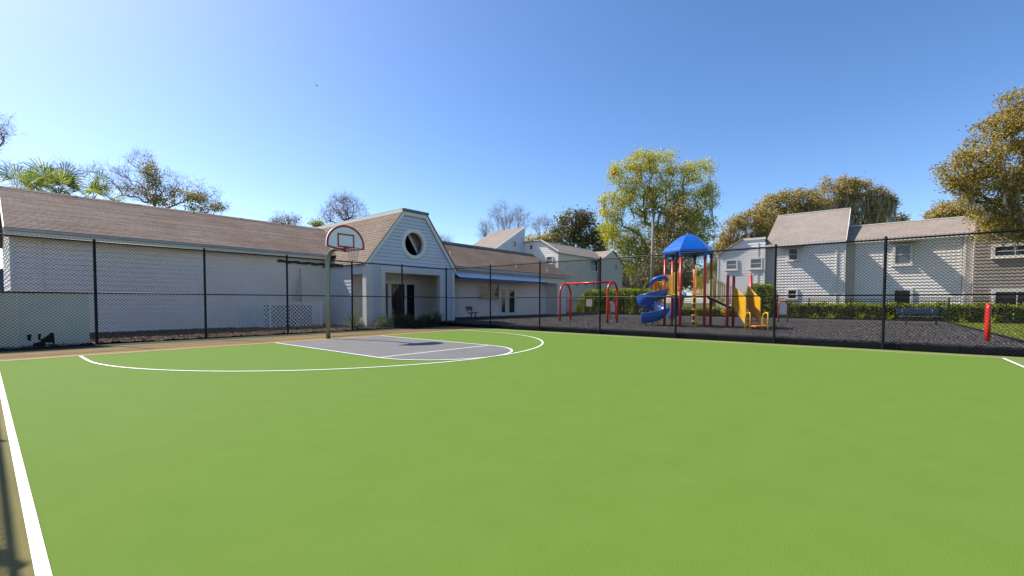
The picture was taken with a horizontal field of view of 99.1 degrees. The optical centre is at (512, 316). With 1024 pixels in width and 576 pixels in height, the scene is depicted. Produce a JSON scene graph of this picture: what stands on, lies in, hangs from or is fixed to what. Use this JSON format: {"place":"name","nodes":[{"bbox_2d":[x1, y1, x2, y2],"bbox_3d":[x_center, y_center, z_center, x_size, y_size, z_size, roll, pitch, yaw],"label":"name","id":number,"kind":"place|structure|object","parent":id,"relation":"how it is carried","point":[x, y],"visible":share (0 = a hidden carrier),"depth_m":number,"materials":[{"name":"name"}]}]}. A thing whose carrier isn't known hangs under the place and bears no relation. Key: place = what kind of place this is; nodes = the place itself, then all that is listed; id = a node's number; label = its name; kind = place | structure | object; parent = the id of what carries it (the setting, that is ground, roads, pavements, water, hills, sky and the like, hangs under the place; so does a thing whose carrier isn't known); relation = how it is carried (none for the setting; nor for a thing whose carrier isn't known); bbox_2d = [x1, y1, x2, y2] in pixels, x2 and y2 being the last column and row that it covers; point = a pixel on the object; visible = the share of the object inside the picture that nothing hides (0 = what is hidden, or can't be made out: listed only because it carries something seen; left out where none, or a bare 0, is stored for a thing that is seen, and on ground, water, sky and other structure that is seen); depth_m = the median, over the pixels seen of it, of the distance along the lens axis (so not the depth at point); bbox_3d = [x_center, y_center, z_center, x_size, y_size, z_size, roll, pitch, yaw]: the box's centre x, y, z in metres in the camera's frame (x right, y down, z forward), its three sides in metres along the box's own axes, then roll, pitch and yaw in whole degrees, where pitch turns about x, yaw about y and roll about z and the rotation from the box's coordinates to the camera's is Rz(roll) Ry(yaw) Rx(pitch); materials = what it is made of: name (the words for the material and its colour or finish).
{"place":"outdoors","nodes":[
{"label":"outdoors","id":0,"kind":"place"},
{"bbox_2d":[0,303,960,350],"bbox_3d":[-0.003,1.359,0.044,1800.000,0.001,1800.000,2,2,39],"label":"ground","id":1,"kind":"structure","parent":0,"point":[451,324],"depth_m":16.89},
{"bbox_2d":[0,269,3,290],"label":"blue screen","id":2,"kind":"object","parent":1,"relation":"on","point":[1,282],"visible":0.2,"depth_m":33.97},
{"bbox_2d":[0,113,26,159],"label":"bare tree","id":3,"kind":"object","parent":1,"relation":"on","point":[3,134],"visible":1,"depth_m":38.25,"materials":[{"name":"brown plant"}]},
{"bbox_2d":[0,398,34,575],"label":"court apron","id":4,"kind":"object","parent":1,"relation":"on","point":[15,557],"depth_m":2.56,"materials":[{"name":"paint"}]},
{"bbox_2d":[0,161,45,188],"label":"fan palm","id":5,"kind":"object","parent":1,"relation":"on","point":[3,174],"visible":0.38,"depth_m":34.73,"materials":[{"name":"green plant"}]},
{"bbox_2d":[0,156,92,189],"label":"bare tree","id":6,"kind":"object","parent":1,"relation":"on","point":[57,164],"visible":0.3,"depth_m":49.72,"materials":[{"name":"brown plant"}]},
{"bbox_2d":[5,157,91,197],"bbox_3d":[-35.516,-6.010,33.977,5.210,12.476,5.337,2,2,39],"label":"fan palm","id":7,"kind":"object","parent":1,"relation":"on","point":[68,179],"visible":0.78,"depth_m":33.08,"materials":[{"name":"green plant"}]},
{"bbox_2d":[51,169,128,201],"bbox_3d":[-33.569,-5.720,34.889,5.365,11.846,3.922,-1,2,-27],"label":"fan palm","id":8,"kind":"object","parent":1,"relation":"on","point":[95,187],"visible":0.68,"depth_m":34.41,"materials":[{"name":"green plant"}]},
{"bbox_2d":[77,147,235,214],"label":"bare tree","id":9,"kind":"object","parent":1,"relation":"on","point":[154,199],"visible":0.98,"depth_m":45.73,"materials":[{"name":"brown plant"}]},
{"bbox_2d":[0,323,438,348],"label":"mulch bed","id":10,"kind":"object","parent":1,"relation":"on","point":[227,329],"visible":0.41,"depth_m":17.12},
{"bbox_2d":[0,293,89,348],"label":"fence screen","id":11,"kind":"object","parent":10,"relation":"on","point":[46,318],"visible":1,"depth_m":12.32,"materials":[{"name":"black fabric"}]},
{"bbox_2d":[233,301,321,327],"bbox_3d":[-11.465,-0.080,21.552,3.916,1.331,1.082,-1,2,-27],"label":"lattice screen","id":12,"kind":"object","parent":10,"relation":"on","point":[319,315],"visible":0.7,"depth_m":21.27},
{"bbox_2d":[263,305,311,326],"bbox_3d":[-11.428,-0.040,22.300,0.815,1.083,2.093,2,2,39],"label":"air conditioner","id":13,"kind":"object","parent":10,"relation":"on","point":[293,310],"visible":0.3,"depth_m":21.95,"materials":[{"name":"white metal"}]},
{"bbox_2d":[296,269,301,302],"bbox_3d":[-11.257,-0.999,23.079,0.265,2.971,0.266,0,2,-15],"label":"closed parasol","id":14,"kind":"object","parent":10,"relation":"on","point":[299,298],"visible":0.72,"depth_m":23.01,"materials":[{"name":"white"}]},
{"bbox_2d":[343,310,367,327],"bbox_3d":[-7.364,0.145,20.348,1.423,0.876,1.560,0,2,2],"label":"strap plant","id":15,"kind":"object","parent":10,"relation":"on","point":[354,324],"visible":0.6,"depth_m":20.33,"materials":[{"name":"green plant"}]},
{"bbox_2d":[372,313,388,326],"bbox_3d":[-6.528,0.173,21.434,1.315,0.754,1.210,1,2,23],"label":"strap plant","id":16,"kind":"object","parent":10,"relation":"on","point":[380,323],"visible":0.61,"depth_m":21.35,"materials":[{"name":"green plant"}]},
{"bbox_2d":[388,314,400,325],"bbox_3d":[-6.005,0.158,22.429,1.333,0.722,1.219,1,2,28],"label":"strap plant","id":17,"kind":"object","parent":10,"relation":"on","point":[393,322],"visible":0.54,"depth_m":22.32,"materials":[{"name":"green plant"}]},
{"bbox_2d":[399,312,419,325],"bbox_3d":[-5.462,0.106,22.590,1.518,0.818,1.321,0,2,-15],"label":"strap plant","id":18,"kind":"object","parent":10,"relation":"on","point":[406,319],"visible":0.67,"depth_m":22.45,"materials":[{"name":"green plant"}]},
{"bbox_2d":[413,314,427,324],"bbox_3d":[-4.884,0.168,23.256,1.233,0.653,1.115,2,2,39],"label":"strap plant","id":19,"kind":"object","parent":10,"relation":"on","point":[418,323],"visible":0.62,"depth_m":23.16,"materials":[{"name":"green plant"}]},
{"bbox_2d":[420,313,430,324],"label":"strap plant","id":20,"kind":"object","parent":10,"relation":"on","point":[425,318],"visible":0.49,"depth_m":23.61,"materials":[{"name":"green plant"}]},
{"bbox_2d":[0,232,445,347],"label":"chain link fence","id":21,"kind":"object","parent":1,"relation":"on","point":[321,295],"visible":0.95,"depth_m":14.84,"materials":[{"name":"black metal"}]},
{"bbox_2d":[277,259,342,266],"bbox_3d":[-8.318,-2.188,18.153,0.133,0.172,2.741,2,2,39],"label":"rolled screen","id":22,"kind":"object","parent":21,"relation":"attached to","point":[310,263],"visible":0.88,"depth_m":17.99,"materials":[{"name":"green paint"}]},
{"bbox_2d":[0,326,489,361],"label":"court border","id":23,"kind":"object","parent":1,"relation":"on","point":[45,354],"visible":1,"depth_m":13.17,"materials":[{"name":"paint"}]},
{"bbox_2d":[5,330,443,357],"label":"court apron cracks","id":24,"kind":"object","parent":23,"relation":"on","point":[178,346],"visible":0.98,"depth_m":12.40,"materials":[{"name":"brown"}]},
{"bbox_2d":[0,186,571,332],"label":"clubhouse","id":25,"kind":"structure","parent":1,"relation":"on","point":[406,237],"depth_m":21.44,"materials":[{"name":"grey"}]},
{"bbox_2d":[385,280,417,322],"bbox_3d":[-6.540,-0.846,25.742,0.090,2.510,2.403,2,2,39],"label":"porch door","id":26,"kind":"structure","parent":25,"relation":"in","point":[415,295],"depth_m":25.71,"materials":[{"name":"white paint"}]},
{"bbox_2d":[455,282,460,316],"bbox_3d":[-4.178,-1.169,31.962,0.075,2.682,1.050,2,2,39],"label":"side door","id":27,"kind":"structure","parent":25,"relation":"in","point":[456,287],"depth_m":32.13,"materials":[{"name":"white paint"}]},
{"bbox_2d":[478,283,489,300],"bbox_3d":[-2.203,-1.881,34.284,0.100,1.426,1.290,2,2,39],"label":"window","id":28,"kind":"structure","parent":25,"relation":"in","point":[482,292],"depth_m":34.29,"materials":[{"name":"brown paint"}]},
{"bbox_2d":[491,283,499,300],"bbox_3d":[-1.432,-1.909,35.219,0.100,1.426,1.290,2,2,39],"label":"window","id":29,"kind":"structure","parent":25,"relation":"in","point":[496,287],"depth_m":35.32,"materials":[{"name":"brown paint"}]},
{"bbox_2d":[499,285,516,315],"bbox_3d":[-0.332,-1.270,36.615,0.072,2.599,2.259,2,2,39],"label":"french door","id":30,"kind":"structure","parent":25,"relation":"in","point":[507,287],"depth_m":36.53,"materials":[{"name":"white paint"}]},
{"bbox_2d":[268,209,304,225],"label":"bare tree","id":31,"kind":"object","parent":1,"relation":"on","point":[288,221],"visible":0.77,"depth_m":59.56,"materials":[{"name":"brown plant"}]},
{"bbox_2d":[304,217,327,226],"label":"tree","id":32,"kind":"object","parent":1,"relation":"on","point":[316,223],"visible":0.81,"depth_m":49.65,"materials":[{"name":"green plant"}]},
{"bbox_2d":[315,189,368,222],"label":"tree","id":33,"kind":"object","parent":1,"relation":"on","point":[345,202],"visible":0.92,"depth_m":61.65,"materials":[{"name":"plant"}]},
{"bbox_2d":[437,229,454,242],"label":"bare tree","id":34,"kind":"object","parent":1,"relation":"on","point":[446,238],"visible":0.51,"depth_m":80.00,"materials":[{"name":"brown plant"}]},
{"bbox_2d":[16,328,1023,367],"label":"court apron","id":35,"kind":"object","parent":1,"relation":"on","point":[1019,360],"visible":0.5,"depth_m":12.74,"materials":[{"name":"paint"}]},
{"bbox_2d":[0,326,452,351],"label":"court edge strip","id":36,"kind":"object","parent":35,"relation":"on","point":[45,348],"visible":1,"depth_m":14.52,"materials":[{"name":"brown paint"}]},
{"bbox_2d":[325,225,364,338],"bbox_3d":[-5.774,-1.088,14.787,1.538,3.910,1.294,0,2,-1],"label":"basketball hoop","id":37,"kind":"object","parent":35,"relation":"on","point":[345,238],"visible":1,"depth_m":14.76,"materials":[{"name":"metal"}]},
{"bbox_2d":[0,329,1023,575],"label":"court surface","id":38,"kind":"object","parent":35,"relation":"on","point":[570,455],"visible":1,"depth_m":3.60,"materials":[{"name":"green paint"}]},
{"bbox_2d":[80,330,543,370],"bbox_3d":[-3.315,0.876,12.767,7.496,0.001,12.592,2,2,39],"label":"court arc line","id":39,"kind":"object","parent":38,"relation":"on","point":[295,370],"visible":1,"depth_m":8.88,"materials":[{"name":"white paint"}]},
{"bbox_2d":[279,336,510,359],"bbox_3d":[-3.325,0.880,12.775,7.470,0.001,3.800,2,2,39],"label":"court key","id":40,"kind":"object","parent":38,"relation":"on","point":[382,346],"visible":0.93,"depth_m":12.20,"materials":[{"name":"grey paint"}]},
{"bbox_2d":[280,336,512,359],"bbox_3d":[-3.315,0.874,12.767,7.496,0.004,3.852,2,2,39],"label":"court key line","id":41,"kind":"object","parent":40,"relation":"on","point":[415,353],"visible":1,"depth_m":11.16,"materials":[{"name":"white paint"}]},
{"bbox_2d":[4,329,998,360],"bbox_3d":[0.215,0.969,9.774,16.858,0.008,14.998,2,2,39],"label":"court base line","id":42,"kind":"object","parent":38,"relation":"on","point":[469,329],"visible":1,"depth_m":12.46,"materials":[{"name":"paint"}]},
{"bbox_2d":[0,358,1023,575],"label":"court side line","id":43,"kind":"object","parent":38,"relation":"on","point":[40,561],"visible":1,"depth_m":2.80,"materials":[{"name":"white paint"}]},
{"bbox_2d":[445,228,1023,354],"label":"chain link fence","id":44,"kind":"object","parent":1,"relation":"on","point":[884,285],"visible":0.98,"depth_m":13.87,"materials":[{"name":"black metal"}]},
{"bbox_2d":[454,313,1023,356],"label":"border edging","id":45,"kind":"object","parent":1,"relation":"on","point":[740,339],"visible":0.68,"depth_m":14.21,"materials":[{"name":"black plastic"}]},
{"bbox_2d":[866,210,913,222],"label":"tree","id":46,"kind":"object","parent":1,"relation":"on","point":[899,218],"visible":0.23,"depth_m":93.95,"materials":[{"name":"green plant"}]},
{"bbox_2d":[0,0,1023,302],"label":"sky","id":47,"kind":"structure","parent":0,"point":[447,110],"materials":[{"name":"blue"}]},
{"bbox_2d":[414,313,1023,349],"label":"playground ground","id":48,"kind":"structure","parent":0,"point":[808,334],"depth_m":19.05,"materials":[{"name":"black rubber"}]},
{"bbox_2d":[431,310,444,323],"bbox_3d":[-4.237,-0.011,24.716,1.550,0.918,1.497,0,2,-1],"label":"strap plant","id":49,"kind":"object","parent":48,"relation":"on","point":[438,316],"visible":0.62,"depth_m":24.53,"materials":[{"name":"green plant"}]},
{"bbox_2d":[466,306,477,318],"bbox_3d":[-2.670,-0.207,29.269,0.548,0.900,1.300,1,2,12],"label":"park bench","id":50,"kind":"object","parent":48,"relation":"on","point":[471,310],"visible":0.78,"depth_m":29.14,"materials":[{"name":"black metal"}]},
{"bbox_2d":[559,281,617,322],"bbox_3d":[4.325,-0.774,24.988,3.568,2.361,1.468,2,3,44],"label":"swing frame","id":51,"kind":"object","parent":48,"relation":"on","point":[607,303],"visible":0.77,"depth_m":24.20,"materials":[{"name":"red metal"}]},
{"bbox_2d":[610,301,615,318],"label":"arch panel","id":52,"kind":"structure","parent":48,"relation":"on","point":[612,306],"depth_m":30.46,"materials":[{"name":"grey plastic"}]},
{"bbox_2d":[636,233,769,330],"bbox_3d":[9.338,-1.708,20.823,5.996,4.500,4.173,2,3,45],"label":"play structure","id":53,"kind":"object","parent":48,"relation":"on","point":[688,242],"visible":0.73,"depth_m":20.43,"materials":[{"name":"red plastic"}]},
{"bbox_2d":[778,300,787,321],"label":"arch panel","id":54,"kind":"structure","parent":48,"relation":"on","point":[785,311],"depth_m":25.18,"materials":[{"name":"white plastic"}]},
{"bbox_2d":[566,298,1023,322],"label":"picket fence","id":55,"kind":"object","parent":48,"relation":"on","point":[808,301],"visible":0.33,"depth_m":30.01,"materials":[{"name":"black metal"}]},
{"bbox_2d":[586,299,591,305],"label":"notice plate","id":56,"kind":"object","parent":55,"relation":"attached to","point":[588,302],"visible":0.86,"depth_m":42.27,"materials":[{"name":"white metal"}]},
{"bbox_2d":[896,308,938,324],"bbox_3d":[21.008,0.063,22.507,1.850,0.900,0.548,1,2,12],"label":"park bench","id":57,"kind":"object","parent":48,"relation":"on","point":[913,312],"visible":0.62,"depth_m":22.66,"materials":[{"name":"blue metal"}]},
{"bbox_2d":[984,303,991,340],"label":"bollard","id":58,"kind":"structure","parent":48,"relation":"on","point":[989,319],"depth_m":12.84,"materials":[{"name":"red plastic"}]},
{"bbox_2d":[953,322,1023,339],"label":"lawn","id":59,"kind":"structure","parent":0,"point":[1007,330],"depth_m":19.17,"materials":[{"name":"green plant"}]},
{"bbox_2d":[919,195,987,219],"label":"round tree","id":60,"kind":"object","parent":59,"relation":"on","point":[947,209],"visible":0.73,"depth_m":63.17,"materials":[{"name":"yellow plant"}]},
{"bbox_2d":[924,85,1023,255],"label":"oak","id":61,"kind":"object","parent":59,"relation":"on","point":[1009,203],"visible":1,"depth_m":23.27,"materials":[{"name":"green plant"}]},
{"bbox_2d":[961,217,1023,307],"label":"taupe townhouse","id":62,"kind":"structure","parent":59,"relation":"on","point":[996,271],"depth_m":26.35,"materials":[{"name":"beige wood"}]},
{"bbox_2d":[990,243,1023,258],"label":"window","id":63,"kind":"structure","parent":62,"relation":"in","point":[1008,246],"depth_m":26.05,"materials":[{"name":"grey glass"}]},
{"bbox_2d":[991,289,1023,305],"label":"window","id":64,"kind":"structure","parent":62,"relation":"in","point":[992,297],"depth_m":26.08,"materials":[{"name":"white paint"}]},
{"label":"back lawn","id":65,"kind":"structure","parent":0,"visible":0},
{"bbox_2d":[476,219,494,238],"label":"bare tree","id":66,"kind":"object","parent":65,"relation":"on","point":[483,231],"visible":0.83,"depth_m":79.82,"materials":[{"name":"brown plant"}]},
{"bbox_2d":[480,199,530,232],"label":"bare tree","id":67,"kind":"object","parent":65,"relation":"on","point":[504,222],"visible":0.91,"depth_m":84.65,"materials":[{"name":"brown plant"}]},
{"bbox_2d":[473,227,598,311],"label":"apartment block","id":68,"kind":"structure","parent":65,"relation":"on","point":[513,240],"depth_m":52.45,"materials":[{"name":"grey"}]},
{"bbox_2d":[546,256,552,263],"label":"window","id":69,"kind":"structure","parent":68,"relation":"in","point":[548,258],"depth_m":50.60,"materials":[{"name":"white glass"}]},
{"bbox_2d":[590,260,597,271],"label":"window","id":70,"kind":"structure","parent":68,"relation":"in","point":[593,268],"depth_m":56.18,"materials":[{"name":"grey glass"}]},
{"bbox_2d":[529,214,552,234],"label":"bare tree","id":71,"kind":"object","parent":65,"relation":"on","point":[545,225],"visible":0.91,"depth_m":87.94,"materials":[{"name":"brown plant"}]},
{"bbox_2d":[525,231,559,243],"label":"evergreen tree","id":72,"kind":"object","parent":65,"relation":"on","point":[540,237],"visible":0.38,"depth_m":79.26,"materials":[{"name":"green plant"}]},
{"bbox_2d":[537,204,611,251],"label":"evergreen tree","id":73,"kind":"object","parent":65,"relation":"on","point":[577,232],"visible":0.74,"depth_m":76.90,"materials":[{"name":"green plant"}]},
{"bbox_2d":[595,250,623,289],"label":"gable house","id":74,"kind":"structure","parent":65,"relation":"on","point":[610,266],"depth_m":59.29,"materials":[{"name":"grey"}]},
{"bbox_2d":[575,288,662,313],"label":"hedge","id":75,"kind":"object","parent":65,"relation":"on","point":[626,292],"visible":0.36,"depth_m":41.27,"materials":[{"name":"green plant"}]},
{"bbox_2d":[622,269,634,288],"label":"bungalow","id":76,"kind":"object","parent":65,"relation":"on","point":[624,286],"visible":0.05,"depth_m":72.77,"materials":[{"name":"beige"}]},
{"bbox_2d":[620,256,644,285],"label":"moss tree","id":77,"kind":"object","parent":65,"relation":"on","point":[625,280],"visible":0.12,"depth_m":73.27,"materials":[{"name":"green plant"}]},
{"bbox_2d":[642,207,665,289],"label":"floodlight pole","id":78,"kind":"object","parent":65,"relation":"on","point":[653,210],"visible":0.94,"depth_m":41.20,"materials":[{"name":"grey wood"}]},
{"bbox_2d":[594,145,725,302],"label":"spring tree","id":79,"kind":"object","parent":65,"relation":"on","point":[647,190],"visible":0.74,"depth_m":67.31,"materials":[{"name":"green plant"}]},
{"bbox_2d":[624,248,709,295],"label":"magnolia","id":80,"kind":"object","parent":65,"relation":"on","point":[638,284],"visible":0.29,"depth_m":48.49,"materials":[{"name":"green plant"}]},
{"bbox_2d":[638,186,721,295],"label":"tree","id":81,"kind":"object","parent":65,"relation":"on","point":[675,222],"visible":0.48,"depth_m":64.45,"materials":[{"name":"green plant"}]},
{"bbox_2d":[668,305,737,315],"bbox_3d":[15.482,-0.287,36.488,6.257,1.286,1.118,2,2,39],"label":"shrub","id":82,"kind":"object","parent":65,"relation":"on","point":[707,310],"visible":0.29,"depth_m":35.86,"materials":[{"name":"green plant"}]},
{"bbox_2d":[698,259,716,306],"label":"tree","id":83,"kind":"object","parent":65,"relation":"on","point":[714,276],"visible":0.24,"depth_m":45.72,"materials":[{"name":"plant"}]},
{"bbox_2d":[716,237,766,314],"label":"gable townhouse","id":84,"kind":"structure","parent":65,"relation":"on","point":[752,242],"depth_m":34.68,"materials":[{"name":"white"}]},
{"bbox_2d":[725,259,737,270],"bbox_3d":[17.632,-4.103,35.144,0.981,0.897,0.120,2,2,39],"label":"window","id":85,"kind":"structure","parent":84,"relation":"in","point":[731,261],"depth_m":35.16,"materials":[{"name":"grey glass"}]},
{"bbox_2d":[749,258,762,269],"bbox_3d":[18.978,-4.075,34.035,0.979,0.914,0.120,2,2,39],"label":"window","id":86,"kind":"structure","parent":84,"relation":"in","point":[753,260],"depth_m":34.04,"materials":[{"name":"grey glass"}]},
{"bbox_2d":[712,192,782,265],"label":"live oak","id":87,"kind":"object","parent":65,"relation":"on","point":[742,223],"visible":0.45,"depth_m":71.23,"materials":[{"name":"green plant"}]},
{"bbox_2d":[744,283,778,316],"bbox_3d":[18.970,-1.126,33.388,2.712,2.948,1.211,2,2,39],"label":"hedge","id":88,"kind":"object","parent":65,"relation":"on","point":[757,290],"visible":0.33,"depth_m":32.92,"materials":[{"name":"green plant"}]},
{"bbox_2d":[752,184,829,232],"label":"live oak","id":89,"kind":"object","parent":65,"relation":"on","point":[810,197],"visible":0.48,"depth_m":74.93,"materials":[{"name":"green plant"}]},
{"bbox_2d":[764,208,850,310],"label":"tall roof townhouse","id":90,"kind":"structure","parent":65,"relation":"on","point":[824,226],"depth_m":32.65,"materials":[{"name":"white"}]},
{"bbox_2d":[787,289,797,298],"bbox_3d":[20.925,-1.611,32.662,0.776,0.846,0.120,2,2,39],"label":"window","id":91,"kind":"structure","parent":90,"relation":"in","point":[791,291],"depth_m":32.66,"materials":[{"name":"white paint"}]},
{"bbox_2d":[787,248,798,261],"bbox_3d":[20.935,-4.577,32.562,0.795,1.008,0.120,2,2,39],"label":"window","id":92,"kind":"structure","parent":90,"relation":"in","point":[793,256],"depth_m":32.57,"materials":[{"name":"grey glass"}]},
{"bbox_2d":[815,172,902,225],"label":"live oak","id":93,"kind":"object","parent":65,"relation":"on","point":[881,207],"visible":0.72,"depth_m":79.13,"materials":[{"name":"green plant"}]},
{"bbox_2d":[785,302,1023,323],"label":"hedge","id":94,"kind":"object","parent":65,"relation":"on","point":[818,310],"visible":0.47,"depth_m":27.71,"materials":[{"name":"green plant"}]},
{"bbox_2d":[843,216,974,307],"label":"long townhouse","id":95,"kind":"structure","parent":65,"relation":"on","point":[936,226],"depth_m":29.40,"materials":[{"name":"white"}]},
{"bbox_2d":[892,243,912,266],"bbox_3d":[26.207,-4.102,29.327,1.090,1.505,0.130,2,2,39],"label":"window","id":96,"kind":"structure","parent":95,"relation":"in","point":[908,251],"depth_m":29.33,"materials":[{"name":"grey glass"}]},
{"bbox_2d":[892,288,912,306],"bbox_3d":[26.231,-1.105,29.399,1.114,1.498,0.130,2,2,39],"label":"window","id":97,"kind":"structure","parent":95,"relation":"in","point":[908,289],"depth_m":29.37,"materials":[{"name":"white paint"}]}
]}

